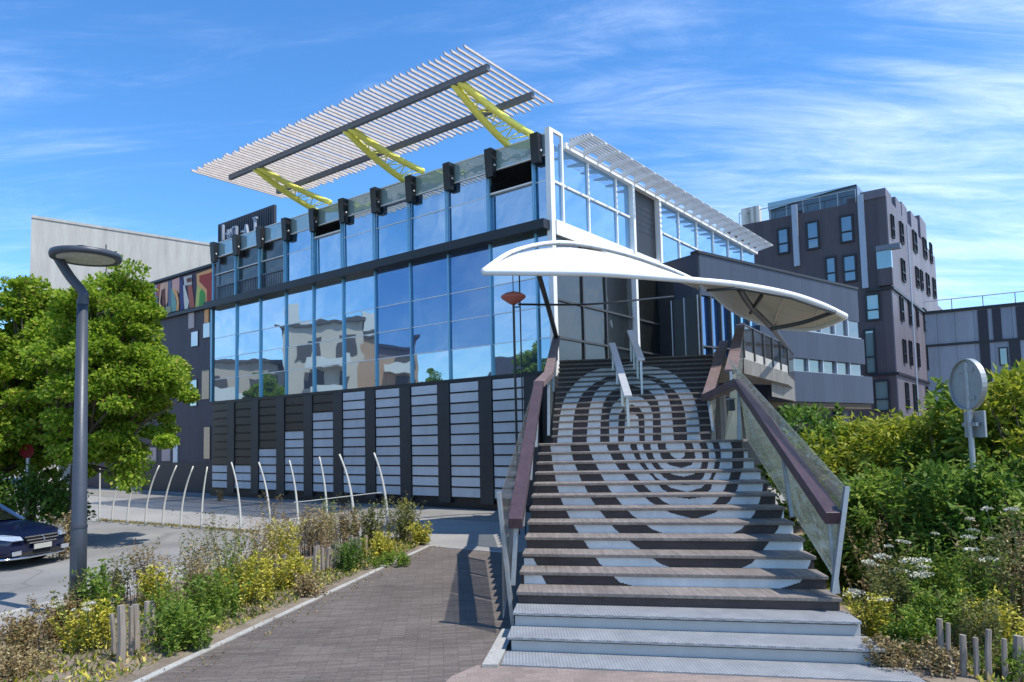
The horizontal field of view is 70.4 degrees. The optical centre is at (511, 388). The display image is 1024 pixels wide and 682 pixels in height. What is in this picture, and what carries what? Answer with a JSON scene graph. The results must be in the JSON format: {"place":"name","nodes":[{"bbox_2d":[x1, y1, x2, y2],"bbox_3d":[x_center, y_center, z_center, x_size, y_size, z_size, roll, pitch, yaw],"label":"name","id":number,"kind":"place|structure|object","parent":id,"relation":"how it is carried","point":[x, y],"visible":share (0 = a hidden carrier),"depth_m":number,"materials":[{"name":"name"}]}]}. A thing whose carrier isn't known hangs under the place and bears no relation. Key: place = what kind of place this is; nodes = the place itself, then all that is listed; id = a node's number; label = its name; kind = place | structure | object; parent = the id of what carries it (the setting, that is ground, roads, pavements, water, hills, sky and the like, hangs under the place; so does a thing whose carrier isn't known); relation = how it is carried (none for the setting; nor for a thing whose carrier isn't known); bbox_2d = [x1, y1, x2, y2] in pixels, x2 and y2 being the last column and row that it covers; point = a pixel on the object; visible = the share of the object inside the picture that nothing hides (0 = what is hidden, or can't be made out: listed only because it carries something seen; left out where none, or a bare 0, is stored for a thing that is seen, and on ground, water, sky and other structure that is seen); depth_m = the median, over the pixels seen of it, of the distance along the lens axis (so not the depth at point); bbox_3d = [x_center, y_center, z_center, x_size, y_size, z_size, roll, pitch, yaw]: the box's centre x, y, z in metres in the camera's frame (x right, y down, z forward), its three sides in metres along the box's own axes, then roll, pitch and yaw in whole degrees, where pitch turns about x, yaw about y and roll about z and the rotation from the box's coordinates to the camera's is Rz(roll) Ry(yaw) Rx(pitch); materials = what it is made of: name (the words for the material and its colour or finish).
{"place":"outdoors","nodes":[
{"label":"outdoors","id":0,"kind":"place"},
{"bbox_2d":[0,515,278,612],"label":"road","id":1,"kind":"structure","parent":0,"point":[22,579],"depth_m":15.24,"materials":[{"name":"asphalt"}]},
{"bbox_2d":[0,503,68,560],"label":"parked car","id":2,"kind":"object","parent":1,"relation":"on","point":[20,538],"visible":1,"depth_m":14.31,"materials":[{"name":"paint"}]},
{"bbox_2d":[0,457,1023,633],"bbox_3d":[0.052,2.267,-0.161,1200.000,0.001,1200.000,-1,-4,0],"label":"ground","id":3,"kind":"structure","parent":0,"point":[471,534],"depth_m":22.14,"materials":[{"name":"concrete"}]},
{"bbox_2d":[0,349,45,471],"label":"deciduous tree","id":4,"kind":"object","parent":3,"relation":"on","point":[30,423],"visible":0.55,"depth_m":17.19,"materials":[{"name":"green plant"}]},
{"bbox_2d":[0,273,67,520],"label":"deciduous tree","id":5,"kind":"object","parent":3,"relation":"on","point":[24,301],"visible":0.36,"depth_m":17.99,"materials":[{"name":"green plant"}]},
{"bbox_2d":[0,459,96,527],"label":"shrub","id":6,"kind":"object","parent":3,"relation":"on","point":[49,498],"visible":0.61,"depth_m":16.95,"materials":[{"name":"green plant"}]},
{"bbox_2d":[15,251,200,546],"bbox_3d":[-9.364,0.223,17.233,4.027,7.148,3.608,-1,-4,0],"label":"deciduous tree","id":7,"kind":"object","parent":3,"relation":"on","point":[135,372],"visible":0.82,"depth_m":16.58,"materials":[{"name":"green plant"}]},
{"bbox_2d":[30,215,210,483],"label":"concrete hall","id":8,"kind":"structure","parent":3,"relation":"on","point":[161,256],"depth_m":47.65,"materials":[{"name":"concrete"}]},
{"bbox_2d":[87,263,215,492],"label":"mural building","id":9,"kind":"structure","parent":3,"relation":"on","point":[181,297],"depth_m":37.30,"materials":[{"name":"stone"}]},
{"bbox_2d":[0,537,425,681],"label":"planting strip","id":10,"kind":"object","parent":3,"relation":"on","point":[146,669],"visible":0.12,"depth_m":8.31,"materials":[{"name":"soil"}]},
{"bbox_2d":[0,629,57,681],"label":"tall weed","id":11,"kind":"object","parent":10,"relation":"on","point":[11,662],"visible":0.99,"depth_m":7.24,"materials":[{"name":"beige plant"}]},
{"bbox_2d":[0,604,65,658],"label":"tall weed","id":12,"kind":"object","parent":10,"relation":"on","point":[20,632],"visible":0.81,"depth_m":8.01,"materials":[{"name":"beige plant"}]},
{"bbox_2d":[25,590,100,643],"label":"tall weed","id":13,"kind":"object","parent":10,"relation":"on","point":[70,605],"visible":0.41,"depth_m":8.55,"materials":[{"name":"brown plant"}]},
{"bbox_2d":[46,592,121,653],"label":"flowering weed","id":14,"kind":"object","parent":10,"relation":"on","point":[99,632],"visible":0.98,"depth_m":8.12,"materials":[{"name":"yellow plant"}]},
{"bbox_2d":[48,245,121,615],"bbox_3d":[-5.943,0.565,10.032,0.919,5.176,0.904,-1,-4,0],"label":"street lamp","id":15,"kind":"object","parent":10,"relation":"on","point":[62,256],"visible":0.95,"depth_m":9.97,"materials":[{"name":"black metal"}]},
{"bbox_2d":[71,558,125,618],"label":"bush","id":16,"kind":"object","parent":10,"relation":"on","point":[97,587],"visible":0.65,"depth_m":9.58,"materials":[{"name":"green plant"}]},
{"bbox_2d":[110,600,156,661],"bbox_3d":[-4.257,2.700,8.233,0.280,0.687,1.070,-1,-4,0],"label":"palisade fence","id":17,"kind":"object","parent":10,"relation":"on","point":[134,639],"visible":0.69,"depth_m":7.90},
{"bbox_2d":[130,562,177,610],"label":"flowering weed","id":18,"kind":"object","parent":10,"relation":"on","point":[150,584],"visible":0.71,"depth_m":10.13,"materials":[{"name":"yellow plant"}]},
{"bbox_2d":[136,597,226,655],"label":"green bush","id":19,"kind":"object","parent":10,"relation":"on","point":[177,627],"visible":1,"depth_m":8.05,"materials":[{"name":"green plant"}]},
{"bbox_2d":[0,538,418,681],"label":"ground cover","id":20,"kind":"object","parent":10,"relation":"on","point":[411,544],"visible":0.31,"depth_m":8.40,"materials":[{"name":"brown plant"}]},
{"bbox_2d":[175,567,258,621],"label":"green bush","id":21,"kind":"object","parent":10,"relation":"on","point":[213,599],"visible":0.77,"depth_m":9.42,"materials":[{"name":"green plant"}]},
{"bbox_2d":[202,546,276,606],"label":"yellow bush","id":22,"kind":"object","parent":10,"relation":"on","point":[260,578],"visible":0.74,"depth_m":10.42,"materials":[{"name":"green plant"}]},
{"bbox_2d":[263,517,306,566],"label":"yellow bush","id":23,"kind":"object","parent":10,"relation":"on","point":[288,537],"visible":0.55,"depth_m":13.50,"materials":[{"name":"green plant"}]},
{"bbox_2d":[262,550,321,590],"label":"yellow bush","id":24,"kind":"object","parent":10,"relation":"on","point":[288,568],"visible":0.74,"depth_m":11.41,"materials":[{"name":"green plant"}]},
{"bbox_2d":[279,502,341,556],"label":"tall weed","id":25,"kind":"object","parent":10,"relation":"on","point":[319,532],"visible":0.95,"depth_m":14.80,"materials":[{"name":"brown plant"}]},
{"bbox_2d":[319,505,367,548],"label":"tall weed","id":26,"kind":"object","parent":10,"relation":"on","point":[345,532],"visible":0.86,"depth_m":15.73,"materials":[{"name":"brown plant"}]},
{"bbox_2d":[331,536,373,571],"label":"green bush","id":27,"kind":"object","parent":10,"relation":"on","point":[347,558],"visible":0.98,"depth_m":12.97,"materials":[{"name":"green plant"}]},
{"bbox_2d":[347,499,401,545],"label":"tall weed","id":28,"kind":"object","parent":10,"relation":"on","point":[367,529],"visible":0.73,"depth_m":15.67,"materials":[{"name":"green plant"}]},
{"bbox_2d":[67,489,530,523],"bbox_3d":[-12.453,4.765,31.063,35.000,0.003,2.600,-4,-5,37],"label":"building apron","id":29,"kind":"object","parent":3,"relation":"on","point":[464,514],"visible":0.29,"depth_m":27.34,"materials":[{"name":"concrete"}]},
{"bbox_2d":[133,545,502,681],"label":"path edging","id":30,"kind":"object","parent":3,"relation":"on","point":[187,658],"visible":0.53,"depth_m":9.05,"materials":[{"name":"concrete"}]},
{"bbox_2d":[203,127,772,511],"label":"glass building","id":31,"kind":"structure","parent":3,"relation":"on","point":[356,332],"depth_m":26.61,"materials":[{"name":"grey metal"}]},
{"bbox_2d":[215,304,237,400],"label":"window","id":32,"kind":"structure","parent":31,"relation":"in","point":[226,318],"depth_m":33.65,"materials":[{"name":"blue glass"}]},
{"bbox_2d":[215,253,238,298],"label":"window","id":33,"kind":"structure","parent":31,"relation":"in","point":[224,274],"depth_m":34.06,"materials":[{"name":"blue glass"}]},
{"bbox_2d":[218,204,276,241],"bbox_3d":[-13.125,-7.460,35.122,4.787,2.009,0.700,-4,-5,37],"label":"roof sign","id":34,"kind":"object","parent":31,"relation":"on","point":[251,221],"visible":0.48,"depth_m":34.95,"materials":[{"name":"black metal"}]},
{"bbox_2d":[237,298,261,398],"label":"window","id":35,"kind":"structure","parent":31,"relation":"in","point":[249,376],"depth_m":32.54,"materials":[{"name":"blue glass"}]},
{"bbox_2d":[237,246,262,293],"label":"window","id":36,"kind":"structure","parent":31,"relation":"in","point":[248,258],"depth_m":32.86,"materials":[{"name":"blue glass"}]},
{"bbox_2d":[261,292,286,396],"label":"window","id":37,"kind":"structure","parent":31,"relation":"in","point":[273,308],"depth_m":31.39,"materials":[{"name":"blue glass"}]},
{"bbox_2d":[261,238,286,287],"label":"window","id":38,"kind":"structure","parent":31,"relation":"in","point":[272,263],"depth_m":31.78,"materials":[{"name":"blue glass"}]},
{"bbox_2d":[287,286,314,394],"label":"window","id":39,"kind":"structure","parent":31,"relation":"in","point":[301,302],"depth_m":30.25,"materials":[{"name":"blue glass"}]},
{"bbox_2d":[287,229,315,281],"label":"window","id":40,"kind":"structure","parent":31,"relation":"in","point":[299,244],"depth_m":30.51,"materials":[{"name":"blue glass"}]},
{"bbox_2d":[313,221,343,273],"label":"window","id":41,"kind":"structure","parent":31,"relation":"in","point":[327,241],"depth_m":29.50,"materials":[{"name":"blue glass"}]},
{"bbox_2d":[314,279,344,391],"bbox_3d":[-7.334,-2.089,29.125,1.886,4.393,0.130,-4,-5,37],"label":"window","id":42,"kind":"structure","parent":31,"relation":"in","point":[329,319],"depth_m":29.10,"materials":[{"name":"blue glass"}]},
{"bbox_2d":[344,210,375,266],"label":"window","id":43,"kind":"structure","parent":31,"relation":"in","point":[358,229],"depth_m":28.27,"materials":[{"name":"blue glass"}]},
{"bbox_2d":[344,271,377,388],"bbox_3d":[-5.848,-2.204,27.987,1.886,4.393,0.130,-4,-5,37],"label":"window","id":44,"kind":"structure","parent":31,"relation":"in","point":[360,292],"depth_m":27.97,"materials":[{"name":"blue glass"}]},
{"bbox_2d":[191,44,552,208],"bbox_3d":[-5.551,-8.248,25.536,14.071,1.180,4.385,-4,-5,37],"label":"roof canopy","id":45,"kind":"object","parent":31,"relation":"on","point":[287,172],"visible":0.98,"depth_m":24.70,"materials":[{"name":"metal"}]},
{"bbox_2d":[376,199,410,258],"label":"window","id":46,"kind":"structure","parent":31,"relation":"in","point":[391,222],"depth_m":27.15,"materials":[{"name":"blue glass"}]},
{"bbox_2d":[376,263,412,385],"bbox_3d":[-4.346,-2.319,26.863,1.881,4.393,0.170,-4,-5,37],"label":"window","id":47,"kind":"structure","parent":31,"relation":"in","point":[394,284],"depth_m":26.83,"materials":[{"name":"blue glass"}]},
{"bbox_2d":[411,187,448,250],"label":"window","id":48,"kind":"structure","parent":31,"relation":"in","point":[428,211],"depth_m":26.00,"materials":[{"name":"blue glass"}]},
{"bbox_2d":[411,254,451,382],"bbox_3d":[-2.860,-2.434,25.726,1.881,4.393,0.170,-4,-5,37],"label":"window","id":49,"kind":"structure","parent":31,"relation":"in","point":[431,308],"depth_m":25.70,"materials":[{"name":"blue glass"}]},
{"bbox_2d":[448,174,491,240],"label":"window","id":50,"kind":"structure","parent":31,"relation":"in","point":[467,207],"depth_m":24.84,"materials":[{"name":"blue glass"}]},
{"bbox_2d":[450,244,493,378],"bbox_3d":[-1.373,-2.549,24.588,1.881,4.393,0.170,-4,-5,37],"label":"window","id":51,"kind":"structure","parent":31,"relation":"in","point":[471,292],"depth_m":24.57,"materials":[{"name":"blue glass"}]},
{"bbox_2d":[490,161,536,229],"bbox_3d":[0.030,-6.227,23.730,1.906,2.160,0.170,-4,-5,37],"label":"window","id":52,"kind":"structure","parent":31,"relation":"in","point":[511,197],"depth_m":23.77,"materials":[{"name":"blue glass"}]},
{"bbox_2d":[491,233,540,374],"bbox_3d":[0.100,-2.665,23.436,1.886,4.393,0.130,-4,-5,37],"label":"window","id":53,"kind":"structure","parent":31,"relation":"in","point":[502,310],"depth_m":23.42,"materials":[{"name":"blue glass"}]},
{"bbox_2d":[537,231,549,370],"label":"window","id":54,"kind":"structure","parent":31,"relation":"in","point":[544,321],"depth_m":22.71,"materials":[{"name":"blue glass"}]},
{"bbox_2d":[556,236,584,363],"bbox_3d":[1.820,-2.721,23.262,0.170,4.145,1.595,-4,-5,37],"label":"window","id":55,"kind":"structure","parent":31,"relation":"in","point":[570,324],"depth_m":23.24,"materials":[{"name":"glass"}]},
{"bbox_2d":[553,144,588,231],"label":"window","id":56,"kind":"structure","parent":31,"relation":"in","point":[575,180],"depth_m":23.82,"materials":[{"name":"glass"}]},
{"bbox_2d":[580,247,607,358],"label":"window","id":57,"kind":"structure","parent":31,"relation":"in","point":[592,288],"depth_m":24.41,"materials":[{"name":"glass"}]},
{"bbox_2d":[586,163,616,242],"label":"window","id":58,"kind":"structure","parent":31,"relation":"in","point":[600,186],"depth_m":25.28,"materials":[{"name":"glass"}]},
{"bbox_2d":[604,277,633,357],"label":"window","id":59,"kind":"structure","parent":31,"relation":"in","point":[618,316],"depth_m":25.79,"materials":[{"name":"glass"}]},
{"bbox_2d":[614,178,629,248],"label":"window","id":60,"kind":"structure","parent":31,"relation":"in","point":[622,216],"depth_m":26.47,"materials":[{"name":"glass"}]},
{"bbox_2d":[638,279,661,356],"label":"window","id":61,"kind":"structure","parent":31,"relation":"in","point":[648,309],"depth_m":27.69,"materials":[{"name":"glass"}]},
{"bbox_2d":[661,204,679,262],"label":"window","id":62,"kind":"structure","parent":31,"relation":"in","point":[670,239],"depth_m":29.62,"materials":[{"name":"glass"}]},
{"bbox_2d":[501,276,525,533],"bbox_3d":[0.092,0.316,17.622,0.620,6.369,0.620,-1,-4,0],"label":"mast lamp","id":63,"kind":"object","parent":3,"relation":"on","point":[513,298],"visible":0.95,"depth_m":17.63,"materials":[{"name":"black metal"}]},
{"bbox_2d":[446,665,868,681],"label":"forecourt","id":64,"kind":"structure","parent":3,"relation":"on","point":[477,673],"depth_m":6.87,"materials":[{"name":"grey concrete"}]},
{"bbox_2d":[482,354,924,681],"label":"staircase","id":65,"kind":"structure","parent":3,"relation":"on","point":[637,523],"depth_m":9.22,"materials":[{"name":"concrete"}]},
{"bbox_2d":[496,381,542,625],"bbox_3d":[0.209,1.342,11.124,0.315,3.308,5.104,-2,-4,6],"label":"balustrade","id":66,"kind":"object","parent":65,"relation":"on","point":[517,512],"visible":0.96,"depth_m":9.27,"materials":[{"name":"grey"}]},
{"bbox_2d":[533,335,559,435],"bbox_3d":[0.963,-0.327,17.312,0.311,2.919,7.192,-2,-4,7],"label":"balustrade","id":67,"kind":"object","parent":65,"relation":"on","point":[547,375],"visible":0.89,"depth_m":15.39,"materials":[{"name":"grey metal"}]},
{"bbox_2d":[702,340,742,438],"bbox_3d":[4.973,-0.399,16.956,0.760,3.141,8.674,-3,-4,18],"label":"balustrade","id":68,"kind":"object","parent":65,"relation":"on","point":[713,378],"visible":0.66,"depth_m":15.09,"materials":[{"name":"grey"}]},
{"bbox_2d":[701,378,849,593],"bbox_3d":[3.896,0.880,11.119,0.615,3.159,6.506,-2,-4,3],"label":"balustrade","id":69,"kind":"object","parent":65,"relation":"on","point":[829,512],"visible":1,"depth_m":9.24,"materials":[{"name":"grey metal"}]},
{"bbox_2d":[715,323,795,439],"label":"terrace balcony","id":70,"kind":"structure","parent":3,"relation":"on","point":[766,357],"depth_m":24.35,"materials":[{"name":"concrete"}]},
{"bbox_2d":[481,240,847,348],"bbox_3d":[6.145,-2.843,20.171,14.434,2.946,6.534,2,-5,-35],"label":"fabric canopy","id":71,"kind":"object","parent":70,"relation":"attached to","point":[773,310],"visible":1,"depth_m":18.46,"materials":[{"name":"fabric"}]},
{"bbox_2d":[657,250,873,479],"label":"office wing","id":72,"kind":"structure","parent":3,"relation":"on","point":[829,361],"depth_m":30.46,"materials":[{"name":"metal"}]},
{"bbox_2d":[728,184,942,433],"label":"brown tower","id":73,"kind":"structure","parent":3,"relation":"on","point":[871,245],"depth_m":53.12,"materials":[{"name":"paint"}]},
{"bbox_2d":[727,509,1019,681],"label":"planting bed","id":74,"kind":"object","parent":3,"relation":"on","point":[924,674],"visible":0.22,"depth_m":6.81,"materials":[{"name":"soil"}]},
{"bbox_2d":[755,401,849,525],"bbox_3d":[7.274,1.857,17.354,2.690,3.182,2.767,-1,-4,0],"label":"shrub","id":75,"kind":"object","parent":74,"relation":"on","point":[799,411],"visible":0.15,"depth_m":17.57,"materials":[{"name":"green plant"}]},
{"bbox_2d":[767,423,859,535],"bbox_3d":[6.356,1.952,14.973,2.345,2.468,2.330,-1,-4,0],"label":"shrub","id":76,"kind":"object","parent":74,"relation":"on","point":[772,479],"visible":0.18,"depth_m":14.74,"materials":[{"name":"green plant"}]},
{"bbox_2d":[791,407,921,533],"bbox_3d":[6.807,1.772,13.434,2.917,2.852,3.278,-1,-4,0],"label":"shrub","id":77,"kind":"object","parent":74,"relation":"on","point":[826,476],"visible":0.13,"depth_m":13.50,"materials":[{"name":"green plant"}]},
{"bbox_2d":[798,465,930,587],"bbox_3d":[5.215,2.084,10.778,1.888,1.843,1.841,-1,-4,0],"label":"shrub","id":78,"kind":"object","parent":74,"relation":"on","point":[817,526],"visible":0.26,"depth_m":10.65,"materials":[{"name":"green plant"}]},
{"bbox_2d":[842,587,897,640],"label":"flowering weed","id":79,"kind":"object","parent":74,"relation":"on","point":[876,620],"visible":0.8,"depth_m":7.81,"materials":[{"name":"yellow plant"}]},
{"bbox_2d":[842,513,918,620],"bbox_3d":[4.379,2.160,8.749,0.883,1.239,1.022,-1,-4,0],"label":"tall weed","id":80,"kind":"object","parent":74,"relation":"on","point":[870,555],"visible":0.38,"depth_m":8.76,"materials":[{"name":"green plant"}]},
{"bbox_2d":[860,631,924,670],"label":"tall weed","id":81,"kind":"object","parent":74,"relation":"on","point":[890,655],"visible":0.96,"depth_m":6.94,"materials":[{"name":"beige plant"}]},
{"bbox_2d":[852,552,936,633],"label":"flowering weed","id":82,"kind":"object","parent":74,"relation":"on","point":[879,588],"visible":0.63,"depth_m":8.05,"materials":[{"name":"green plant"}]},
{"bbox_2d":[840,396,959,554],"bbox_3d":[6.871,1.631,12.097,2.719,2.985,2.782,-1,-4,0],"label":"shrub","id":83,"kind":"object","parent":74,"relation":"on","point":[881,431],"visible":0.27,"depth_m":11.83,"materials":[{"name":"green plant"}]},
{"bbox_2d":[869,604,936,656],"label":"tall weed","id":84,"kind":"object","parent":74,"relation":"on","point":[910,623],"visible":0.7,"depth_m":7.34,"materials":[{"name":"green plant"}]},
{"bbox_2d":[831,455,997,594],"bbox_3d":[5.538,1.955,10.099,2.056,2.048,2.363,-1,-4,0],"label":"shrub","id":85,"kind":"object","parent":74,"relation":"on","point":[883,488],"visible":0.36,"depth_m":9.98,"materials":[{"name":"green plant"}]},
{"bbox_2d":[814,560,1023,681],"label":"ground cover","id":86,"kind":"object","parent":74,"relation":"on","point":[982,675],"visible":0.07,"depth_m":7.01,"materials":[{"name":"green plant"}]},
{"bbox_2d":[882,530,968,617],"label":"flowering weed","id":87,"kind":"object","parent":74,"relation":"on","point":[926,584],"visible":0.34,"depth_m":8.45,"materials":[{"name":"green plant"}]},
{"bbox_2d":[899,634,972,677],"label":"tall weed","id":88,"kind":"object","parent":74,"relation":"on","point":[936,659],"visible":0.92,"depth_m":6.75,"materials":[{"name":"brown plant"}]},
{"bbox_2d":[898,579,976,648],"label":"tall weed","id":89,"kind":"object","parent":74,"relation":"on","point":[937,610],"visible":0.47,"depth_m":7.52,"materials":[{"name":"green plant"}]},
{"bbox_2d":[884,447,1023,598],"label":"shrub","id":90,"kind":"object","parent":74,"relation":"on","point":[960,524],"visible":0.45,"depth_m":9.00,"materials":[{"name":"green plant"}]},
{"bbox_2d":[885,422,1022,527],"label":"shrub","id":91,"kind":"object","parent":74,"relation":"on","point":[932,451],"visible":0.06,"depth_m":11.36,"materials":[{"name":"green plant"}]},
{"bbox_2d":[948,359,987,554],"bbox_3d":[5.962,1.195,9.330,0.116,3.170,0.668,-1,-4,-2],"label":"road sign","id":92,"kind":"object","parent":74,"relation":"on","point":[968,384],"visible":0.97,"depth_m":9.35,"materials":[{"name":"metal"}]},
{"bbox_2d":[915,544,1020,635],"bbox_3d":[4.994,2.219,8.002,1.023,0.987,0.845,-1,-4,0],"label":"flowering weed","id":93,"kind":"object","parent":74,"relation":"on","point":[956,584],"visible":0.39,"depth_m":7.89,"materials":[{"name":"green plant"}]},
{"bbox_2d":[921,359,1023,526],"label":"shrub","id":94,"kind":"object","parent":74,"relation":"on","point":[947,401],"visible":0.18,"depth_m":10.81,"materials":[{"name":"green plant"}]},
{"bbox_2d":[934,590,1016,661],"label":"tall weed","id":95,"kind":"object","parent":74,"relation":"on","point":[984,626],"visible":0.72,"depth_m":7.13,"materials":[{"name":"green plant"}]},
{"bbox_2d":[936,618,1023,681],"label":"palisade fence","id":96,"kind":"object","parent":74,"relation":"on","point":[1018,640],"visible":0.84,"depth_m":6.57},
{"bbox_2d":[938,453,1023,610],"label":"shrub","id":97,"kind":"object","parent":74,"relation":"on","point":[1015,496],"visible":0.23,"depth_m":8.87,"materials":[{"name":"green plant"}]},
{"bbox_2d":[942,516,1023,632],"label":"tall weed","id":98,"kind":"object","parent":74,"relation":"on","point":[998,576],"visible":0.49,"depth_m":7.92,"materials":[{"name":"green plant"}]},
{"bbox_2d":[943,357,1023,513],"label":"shrub","id":99,"kind":"object","parent":74,"relation":"on","point":[1007,381],"visible":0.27,"depth_m":10.14,"materials":[{"name":"green plant"}]},
{"bbox_2d":[954,583,1023,647],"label":"tall weed","id":100,"kind":"object","parent":74,"relation":"on","point":[1007,623],"visible":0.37,"depth_m":7.30,"materials":[{"name":"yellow plant"}]},
{"bbox_2d":[955,503,1023,631],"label":"tall weed","id":101,"kind":"object","parent":74,"relation":"on","point":[1015,537],"visible":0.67,"depth_m":7.98,"materials":[{"name":"green plant"}]},
{"bbox_2d":[924,291,1023,456],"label":"striped block","id":102,"kind":"structure","parent":3,"relation":"on","point":[986,336],"depth_m":59.50,"materials":[{"name":"black metal"}]},
{"bbox_2d":[0,0,1023,328],"label":"sky","id":103,"kind":"structure","parent":0,"point":[108,108],"materials":[{"name":"blue"}]},
{"bbox_2d":[145,546,928,681],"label":"path","id":104,"kind":"structure","parent":0,"point":[438,614],"depth_m":8.71,"materials":[{"name":"brick"}]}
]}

